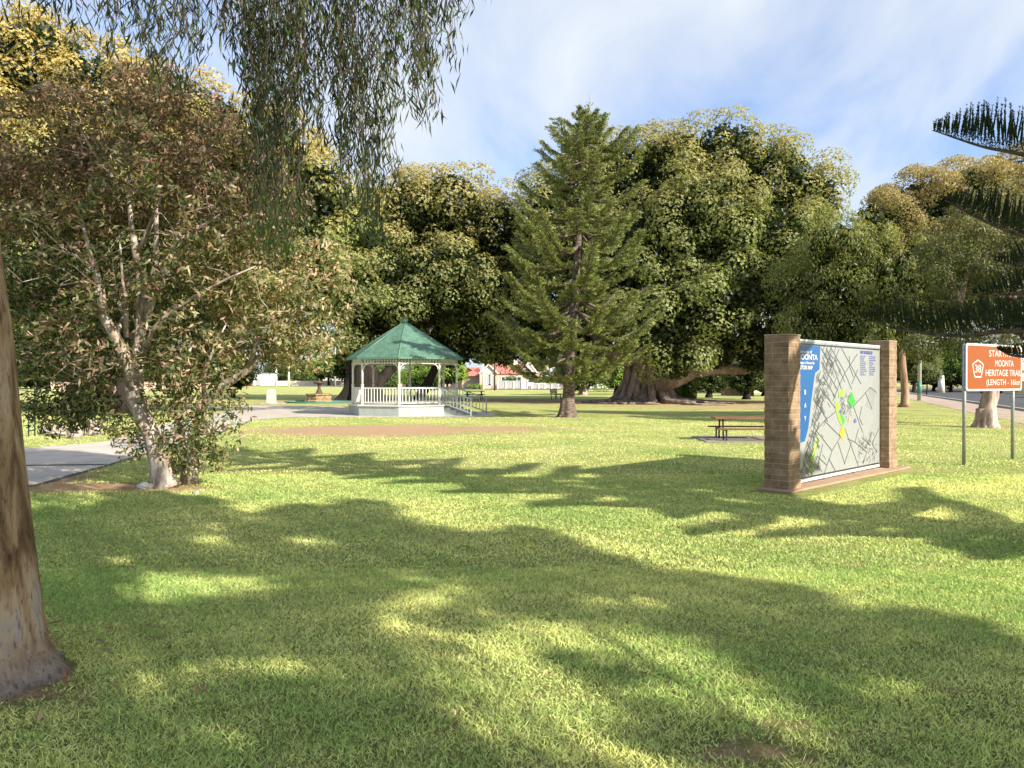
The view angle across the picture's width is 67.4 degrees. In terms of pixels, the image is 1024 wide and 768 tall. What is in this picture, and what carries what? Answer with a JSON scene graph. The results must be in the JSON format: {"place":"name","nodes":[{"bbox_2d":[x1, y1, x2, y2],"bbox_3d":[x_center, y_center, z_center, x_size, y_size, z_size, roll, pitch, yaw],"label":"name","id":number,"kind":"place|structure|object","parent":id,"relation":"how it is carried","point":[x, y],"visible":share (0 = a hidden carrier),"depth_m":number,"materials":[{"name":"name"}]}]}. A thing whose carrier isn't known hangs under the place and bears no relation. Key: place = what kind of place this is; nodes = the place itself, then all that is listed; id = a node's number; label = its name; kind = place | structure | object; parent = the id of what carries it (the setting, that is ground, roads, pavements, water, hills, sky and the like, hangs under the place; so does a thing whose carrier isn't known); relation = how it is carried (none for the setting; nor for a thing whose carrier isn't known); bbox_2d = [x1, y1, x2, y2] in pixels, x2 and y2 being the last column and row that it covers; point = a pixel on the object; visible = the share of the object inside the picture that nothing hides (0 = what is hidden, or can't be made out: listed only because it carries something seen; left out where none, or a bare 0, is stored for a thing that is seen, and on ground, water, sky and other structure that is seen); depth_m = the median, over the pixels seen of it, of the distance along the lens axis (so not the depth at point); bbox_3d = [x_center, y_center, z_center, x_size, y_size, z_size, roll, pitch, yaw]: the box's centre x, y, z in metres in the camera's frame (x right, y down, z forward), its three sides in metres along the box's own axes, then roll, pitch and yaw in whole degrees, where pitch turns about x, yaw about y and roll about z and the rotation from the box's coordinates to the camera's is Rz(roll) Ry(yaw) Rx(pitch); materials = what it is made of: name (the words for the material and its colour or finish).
{"place":"outdoors","nodes":[
{"label":"outdoors","id":0,"kind":"place"},
{"bbox_2d":[50,382,213,390],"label":"garden wall","id":1,"kind":"structure","parent":0,"point":[145,387],"depth_m":119.88,"materials":[{"name":"stone"}]},
{"bbox_2d":[24,406,496,484],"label":"path","id":2,"kind":"structure","parent":0,"point":[103,452],"depth_m":17.96,"materials":[{"name":"concrete"}]},
{"bbox_2d":[346,318,486,416],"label":"bandstand","id":3,"kind":"structure","parent":2,"relation":"on","point":[404,341],"depth_m":34.91,"materials":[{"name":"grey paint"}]},
{"bbox_2d":[0,383,1023,767],"bbox_3d":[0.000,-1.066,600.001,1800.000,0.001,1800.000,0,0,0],"label":"ground","id":4,"kind":"structure","parent":0,"point":[512,405],"depth_m":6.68,"materials":[{"name":"green plant"}]},
{"bbox_2d":[28,412,35,436],"bbox_3d":[-13.753,1.142,21.990,0.210,0.720,0.030,0,0,0],"label":"metal frame","id":5,"kind":"object","parent":4,"relation":"on","point":[34,428],"visible":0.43,"depth_m":21.98,"materials":[{"name":"green metal"}]},
{"bbox_2d":[18,366,67,388],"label":"background tree","id":6,"kind":"object","parent":4,"relation":"on","point":[30,384],"visible":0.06,"depth_m":146.44,"materials":[{"name":"green plant"}]},
{"bbox_2d":[45,426,66,436],"bbox_3d":[-13.020,1.395,22.003,0.762,0.441,0.495,0,0,0],"label":"boulder","id":7,"kind":"object","parent":4,"relation":"on","point":[54,429],"visible":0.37,"depth_m":21.89,"materials":[{"name":"stone"}]},
{"bbox_2d":[67,425,83,438],"bbox_3d":[-12.077,1.348,21.230,0.410,0.442,0.402,0,0,0],"label":"boulder","id":8,"kind":"object","parent":4,"relation":"on","point":[79,435],"visible":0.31,"depth_m":21.09,"materials":[{"name":"grey stone"}]},
{"bbox_2d":[83,420,104,435],"bbox_3d":[-12.177,1.341,22.376,0.727,0.677,0.497,0,0,0],"label":"boulder","id":9,"kind":"object","parent":4,"relation":"on","point":[89,433],"visible":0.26,"depth_m":22.22,"materials":[{"name":"stone"}]},
{"bbox_2d":[26,420,249,486],"bbox_3d":[-9.576,1.499,20.285,4.806,0.013,21.888,0,0,0],"label":"path edging","id":10,"kind":"object","parent":4,"relation":"on","point":[73,474],"visible":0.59,"depth_m":14.24,"materials":[{"name":"grey concrete"}]},
{"bbox_2d":[135,481,153,488],"bbox_3d":[-5.450,1.514,11.390,0.289,0.141,0.178,0,0,0],"label":"stone","id":11,"kind":"object","parent":4,"relation":"on","point":[145,485],"visible":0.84,"depth_m":11.34,"materials":[{"name":"grey stone"}]},
{"bbox_2d":[150,351,215,383],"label":"background tree","id":12,"kind":"object","parent":4,"relation":"on","point":[180,376],"depth_m":126.43,"materials":[{"name":"green plant"}]},
{"bbox_2d":[0,55,368,488],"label":"gum tree","id":13,"kind":"object","parent":4,"relation":"on","point":[143,269],"visible":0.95,"depth_m":11.44,"materials":[{"name":"green plant"}]},
{"bbox_2d":[0,0,394,414],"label":"fig tree","id":14,"kind":"object","parent":4,"relation":"on","point":[47,61],"visible":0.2,"depth_m":36.55,"materials":[{"name":"green plant"}]},
{"bbox_2d":[206,356,261,397],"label":"tree","id":15,"kind":"object","parent":4,"relation":"on","point":[238,385],"visible":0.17,"depth_m":71.66,"materials":[{"name":"green plant"}]},
{"bbox_2d":[0,0,491,703],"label":"gum tree","id":16,"kind":"object","parent":4,"relation":"on","point":[30,654],"visible":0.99,"depth_m":6.48,"materials":[{"name":"green plant"}]},
{"bbox_2d":[260,389,285,404],"bbox_3d":[-15.964,0.861,51.333,1.500,1.031,0.800,0,0,0],"label":"memorial stone","id":17,"kind":"object","parent":4,"relation":"on","point":[271,397],"visible":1,"depth_m":51.26,"materials":[{"name":"beige stone"}]},
{"bbox_2d":[275,367,276,386],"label":"street pole","id":18,"kind":"object","parent":4,"relation":"on","point":[276,378],"visible":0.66,"depth_m":205.49,"materials":[{"name":"beige paint"}]},
{"bbox_2d":[261,358,303,380],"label":"background tree","id":19,"kind":"object","parent":4,"relation":"on","point":[282,378],"visible":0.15,"depth_m":256.23,"materials":[{"name":"green plant"}]},
{"bbox_2d":[285,361,322,380],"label":"background tree","id":20,"kind":"object","parent":4,"relation":"on","point":[301,377],"visible":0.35,"depth_m":250.22,"materials":[{"name":"green plant"}]},
{"bbox_2d":[284,378,351,402],"bbox_3d":[-14.180,0.459,56.473,5.000,1.780,5.000,0,0,0],"label":"fountain","id":21,"kind":"object","parent":4,"relation":"on","point":[318,396],"visible":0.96,"depth_m":55.81,"materials":[{"name":"stone"}]},
{"bbox_2d":[306,355,339,385],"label":"background tree","id":22,"kind":"object","parent":4,"relation":"on","point":[322,375],"visible":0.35,"depth_m":233.06,"materials":[{"name":"green plant"}]},
{"bbox_2d":[319,349,346,385],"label":"background tree","id":23,"kind":"object","parent":4,"relation":"on","point":[330,373],"visible":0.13,"depth_m":228.21,"materials":[{"name":"green plant"}]},
{"bbox_2d":[377,364,404,386],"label":"tree","id":24,"kind":"object","parent":4,"relation":"on","point":[392,381],"visible":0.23,"depth_m":186.66,"materials":[{"name":"green plant"}]},
{"bbox_2d":[400,362,445,389],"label":"tree","id":25,"kind":"object","parent":4,"relation":"on","point":[418,375],"visible":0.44,"depth_m":132.55,"materials":[{"name":"green plant"}]},
{"bbox_2d":[301,160,564,401],"bbox_3d":[-6.804,-8.236,64.713,23.216,19.778,19.882,0,0,0],"label":"fig tree","id":26,"kind":"object","parent":4,"relation":"on","point":[441,277],"visible":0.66,"depth_m":59.55,"materials":[{"name":"green plant"}]},
{"bbox_2d":[426,361,469,386],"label":"tree","id":27,"kind":"object","parent":4,"relation":"on","point":[450,376],"visible":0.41,"depth_m":126.53,"materials":[{"name":"green plant"}]},
{"bbox_2d":[467,383,481,388],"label":"shrub","id":28,"kind":"object","parent":4,"relation":"on","point":[474,386],"visible":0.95,"depth_m":145.56,"materials":[{"name":"green plant"}]},
{"bbox_2d":[464,391,485,399],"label":"picnic table","id":29,"kind":"object","parent":4,"relation":"on","point":[476,391],"visible":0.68,"depth_m":65.08,"materials":[{"name":"wood"}]},
{"bbox_2d":[482,364,483,389],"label":"street pole","id":30,"kind":"object","parent":4,"relation":"on","point":[482,376],"visible":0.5,"depth_m":127.28,"materials":[{"name":"beige paint"}]},
{"bbox_2d":[475,343,502,366],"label":"tree","id":31,"kind":"object","parent":4,"relation":"on","point":[486,363],"visible":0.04,"depth_m":170.48,"materials":[{"name":"green plant"}]},
{"bbox_2d":[494,364,495,389],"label":"street pole","id":32,"kind":"object","parent":4,"relation":"on","point":[494,379],"visible":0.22,"depth_m":123.99,"materials":[{"name":"brown wood"}]},
{"bbox_2d":[502,375,519,388],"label":"shrub","id":33,"kind":"object","parent":4,"relation":"on","point":[510,378],"visible":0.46,"depth_m":149.24,"materials":[{"name":"green plant"}]},
{"bbox_2d":[0,399,1023,767],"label":"fallen leaves","id":34,"kind":"object","parent":4,"relation":"on","point":[66,681],"visible":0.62,"depth_m":4.59,"materials":[{"name":"brown plant"}]},
{"bbox_2d":[520,355,559,373],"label":"tree","id":35,"kind":"object","parent":4,"relation":"on","point":[536,368],"visible":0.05,"depth_m":167.88,"materials":[{"name":"green plant"}]},
{"bbox_2d":[550,389,560,399],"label":"park bench","id":36,"kind":"object","parent":4,"relation":"on","point":[552,392],"visible":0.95,"depth_m":65.37,"materials":[{"name":"wood"}]},
{"bbox_2d":[485,95,666,417],"bbox_3d":[2.946,-5.587,33.364,8.244,14.178,8.828,0,0,0],"label":"norfolk pine","id":37,"kind":"object","parent":4,"relation":"on","point":[568,323],"visible":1,"depth_m":32.63,"materials":[{"name":"green plant"}]},
{"bbox_2d":[551,352,614,394],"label":"tree","id":38,"kind":"object","parent":4,"relation":"on","point":[583,386],"visible":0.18,"depth_m":83.84,"materials":[{"name":"green plant"}]},
{"bbox_2d":[591,381,614,391],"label":"shrub","id":39,"kind":"object","parent":4,"relation":"on","point":[603,388],"visible":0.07,"depth_m":109.00,"materials":[{"name":"green plant"}]},
{"bbox_2d":[252,384,961,388],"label":"verge","id":40,"kind":"structure","parent":4,"relation":"on","point":[924,387],"depth_m":153.35,"materials":[{"name":"green plant"}]},
{"bbox_2d":[253,373,278,385],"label":"shed","id":41,"kind":"structure","parent":40,"relation":"on","point":[264,379],"depth_m":244.00,"materials":[{"name":"white paint"}]},
{"bbox_2d":[270,381,343,385],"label":"garden wall","id":42,"kind":"structure","parent":40,"relation":"on","point":[301,383],"depth_m":235.88,"materials":[{"name":"stone"}]},
{"bbox_2d":[462,359,539,388],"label":"house","id":43,"kind":"structure","parent":40,"relation":"on","point":[475,375],"depth_m":153.49,"materials":[{"name":"white paint"}]},
{"bbox_2d":[464,378,478,387],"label":"garage door","id":44,"kind":"structure","parent":43,"relation":"in","point":[470,380],"depth_m":154.43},
{"bbox_2d":[484,375,489,384],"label":"window","id":45,"kind":"structure","parent":43,"relation":"in","point":[486,378],"depth_m":151.37,"materials":[{"name":"white paint"}]},
{"bbox_2d":[488,375,493,384],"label":"window","id":46,"kind":"structure","parent":43,"relation":"in","point":[491,378],"depth_m":151.37,"materials":[{"name":"white paint"}]},
{"bbox_2d":[599,366,624,393],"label":"tree","id":47,"kind":"object","parent":4,"relation":"on","point":[615,377],"visible":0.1,"depth_m":88.11,"materials":[{"name":"green plant"}]},
{"bbox_2d":[248,385,1023,423],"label":"footpath","id":48,"kind":"structure","parent":4,"relation":"on","point":[1003,413],"depth_m":47.06,"materials":[{"name":"grey concrete"}]},
{"bbox_2d":[497,381,521,388],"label":"fence","id":49,"kind":"object","parent":48,"relation":"on","point":[509,384],"visible":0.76,"depth_m":147.02,"materials":[{"name":"white paint"}]},
{"bbox_2d":[521,380,527,388],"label":"gate","id":50,"kind":"structure","parent":48,"relation":"on","point":[524,384],"depth_m":146.96,"materials":[{"name":"white paint"}]},
{"bbox_2d":[531,384,596,388],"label":"fence","id":51,"kind":"object","parent":48,"relation":"on","point":[545,386],"visible":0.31,"depth_m":147.02,"materials":[{"name":"white paint"}]},
{"bbox_2d":[917,345,921,400],"bbox_3d":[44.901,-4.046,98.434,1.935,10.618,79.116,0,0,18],"label":"street pole","id":52,"kind":"object","parent":48,"relation":"on","point":[919,382],"visible":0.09,"depth_m":61.17,"materials":[{"name":"concrete"}]},
{"bbox_2d":[493,104,859,404],"bbox_3d":[11.863,-9.105,57.869,26.857,21.426,22.015,0,0,0],"label":"fig tree","id":53,"kind":"object","parent":4,"relation":"on","point":[711,226],"visible":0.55,"depth_m":51.59,"materials":[{"name":"green plant"}]},
{"bbox_2d":[674,380,696,398],"bbox_3d":[13.691,0.215,61.274,2.186,2.325,1.271,0,0,0],"label":"shrub","id":54,"kind":"object","parent":4,"relation":"on","point":[685,391],"visible":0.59,"depth_m":60.84,"materials":[{"name":"green plant"}]},
{"bbox_2d":[693,363,728,397],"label":"tree","id":55,"kind":"object","parent":4,"relation":"on","point":[708,384],"visible":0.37,"depth_m":71.24,"materials":[{"name":"green plant"}]},
{"bbox_2d":[692,436,763,442],"bbox_3d":[6.300,1.493,20.732,2.520,0.030,2.052,0,0,2],"label":"concrete pad","id":56,"kind":"object","parent":4,"relation":"on","point":[735,439],"visible":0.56,"depth_m":20.47,"materials":[{"name":"grey concrete"}]},
{"bbox_2d":[708,416,764,440],"bbox_3d":[6.300,1.199,20.605,1.800,0.625,1.428,0,0,3],"label":"picnic table","id":57,"kind":"object","parent":56,"relation":"on","point":[718,426],"visible":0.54,"depth_m":20.35,"materials":[{"name":"wood"}]},
{"bbox_2d":[721,388,753,395],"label":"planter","id":58,"kind":"object","parent":4,"relation":"on","point":[725,392],"visible":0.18,"depth_m":81.69,"materials":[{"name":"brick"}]},
{"bbox_2d":[721,354,764,398],"bbox_3d":[20.037,-0.683,65.475,4.156,4.184,4.398,0,0,0],"label":"tree","id":59,"kind":"object","parent":4,"relation":"on","point":[745,383],"visible":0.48,"depth_m":64.52,"materials":[{"name":"green plant"}]},
{"bbox_2d":[750,383,764,395],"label":"tree","id":60,"kind":"object","parent":4,"relation":"on","point":[761,390],"visible":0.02,"depth_m":79.69,"materials":[{"name":"green plant"}]},
{"bbox_2d":[756,465,910,493],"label":"plinth","id":61,"kind":"structure","parent":4,"relation":"on","point":[836,479],"depth_m":12.27,"materials":[{"name":"beige concrete"}]},
{"bbox_2d":[763,333,800,489],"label":"brick pillar","id":62,"kind":"structure","parent":61,"relation":"on","point":[782,415],"depth_m":11.12,"materials":[{"name":"brick"}]},
{"bbox_2d":[800,339,879,481],"bbox_3d":[5.351,0.445,12.616,3.505,2.257,0.073,0,0,-44],"label":"map board","id":63,"kind":"object","parent":61,"relation":"on","point":[839,408],"visible":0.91,"depth_m":12.56,"materials":[{"name":"white paint"}]},
{"bbox_2d":[867,340,896,467],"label":"brick pillar","id":64,"kind":"structure","parent":61,"relation":"on","point":[888,407],"depth_m":13.80,"materials":[{"name":"brick"}]},
{"bbox_2d":[760,203,1022,365],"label":"cypress tree","id":65,"kind":"object","parent":4,"relation":"on","point":[869,275],"visible":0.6,"depth_m":31.32,"materials":[{"name":"green plant"}]},
{"bbox_2d":[806,140,1023,406],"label":"gum tree","id":66,"kind":"object","parent":4,"relation":"on","point":[919,208],"visible":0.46,"depth_m":44.95,"materials":[{"name":"green plant"}]},
{"bbox_2d":[893,331,945,392],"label":"street tree","id":67,"kind":"object","parent":4,"relation":"on","point":[934,362],"visible":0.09,"depth_m":94.55,"materials":[{"name":"green plant"}]},
{"bbox_2d":[910,361,944,394],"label":"street tree","id":68,"kind":"object","parent":4,"relation":"on","point":[931,373],"visible":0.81,"depth_m":83.99,"materials":[{"name":"green plant"}]},
{"bbox_2d":[908,381,957,390],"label":"hedge","id":69,"kind":"object","parent":4,"relation":"on","point":[934,385],"depth_m":114.92,"materials":[{"name":"green plant"}]},
{"bbox_2d":[937,375,944,392],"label":"street pole","id":70,"kind":"object","parent":4,"relation":"on","point":[941,386],"visible":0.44,"depth_m":100.38,"materials":[{"name":"beige paint"}]},
{"bbox_2d":[860,97,1023,357],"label":"norfolk pine","id":71,"kind":"object","parent":4,"relation":"on","point":[1016,323],"visible":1,"depth_m":8.63,"materials":[{"name":"green plant"}]},
{"bbox_2d":[930,338,964,391],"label":"street tree","id":72,"kind":"object","parent":4,"relation":"on","point":[952,369],"visible":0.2,"depth_m":104.22,"materials":[{"name":"green plant"}]},
{"bbox_2d":[896,177,1023,427],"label":"gum tree","id":73,"kind":"object","parent":4,"relation":"on","point":[986,413],"visible":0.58,"depth_m":25.86,"materials":[{"name":"green plant"}]},
{"bbox_2d":[962,343,1021,464],"bbox_3d":[9.498,0.388,15.168,2.300,2.330,0.091,0,0,-34],"label":"road sign","id":74,"kind":"object","parent":4,"relation":"on","point":[988,367],"visible":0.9,"depth_m":14.97,"materials":[{"name":"metal"}]},
{"bbox_2d":[970,358,1023,391],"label":"house","id":75,"kind":"structure","parent":4,"relation":"on","point":[1022,377],"depth_m":105.14,"materials":[{"name":"grey metal"}]},
{"bbox_2d":[1017,381,1023,392],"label":"garden wall","id":76,"kind":"structure","parent":4,"relation":"on","point":[1022,390],"depth_m":102.39,"materials":[{"name":"stone"}]},
{"bbox_2d":[0,0,1023,372],"label":"sky","id":77,"kind":"structure","parent":0,"point":[870,80],"materials":[{"name":"blue"}]},
{"bbox_2d":[537,358,556,388],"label":"house","id":78,"kind":"structure","parent":0,"point":[551,369],"depth_m":153.99,"materials":[{"name":"grey metal"}]},
{"bbox_2d":[307,386,1023,407],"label":"road","id":79,"kind":"structure","parent":0,"point":[1005,399],"depth_m":81.99,"materials":[{"name":"grey asphalt"}]},
{"bbox_2d":[401,383,461,387],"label":"garden wall","id":80,"kind":"structure","parent":79,"relation":"on","point":[459,385],"depth_m":159.88,"materials":[{"name":"stone"}]},
{"bbox_2d":[528,380,545,388],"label":"parked car","id":81,"kind":"object","parent":79,"relation":"on","point":[530,383],"visible":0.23,"depth_m":148.69,"materials":[{"name":"paint"}]},
{"bbox_2d":[909,392,1023,410],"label":"kerb","id":82,"kind":"structure","parent":79,"relation":"on","point":[1009,407],"depth_m":59.69,"materials":[{"name":"concrete"}]}
]}

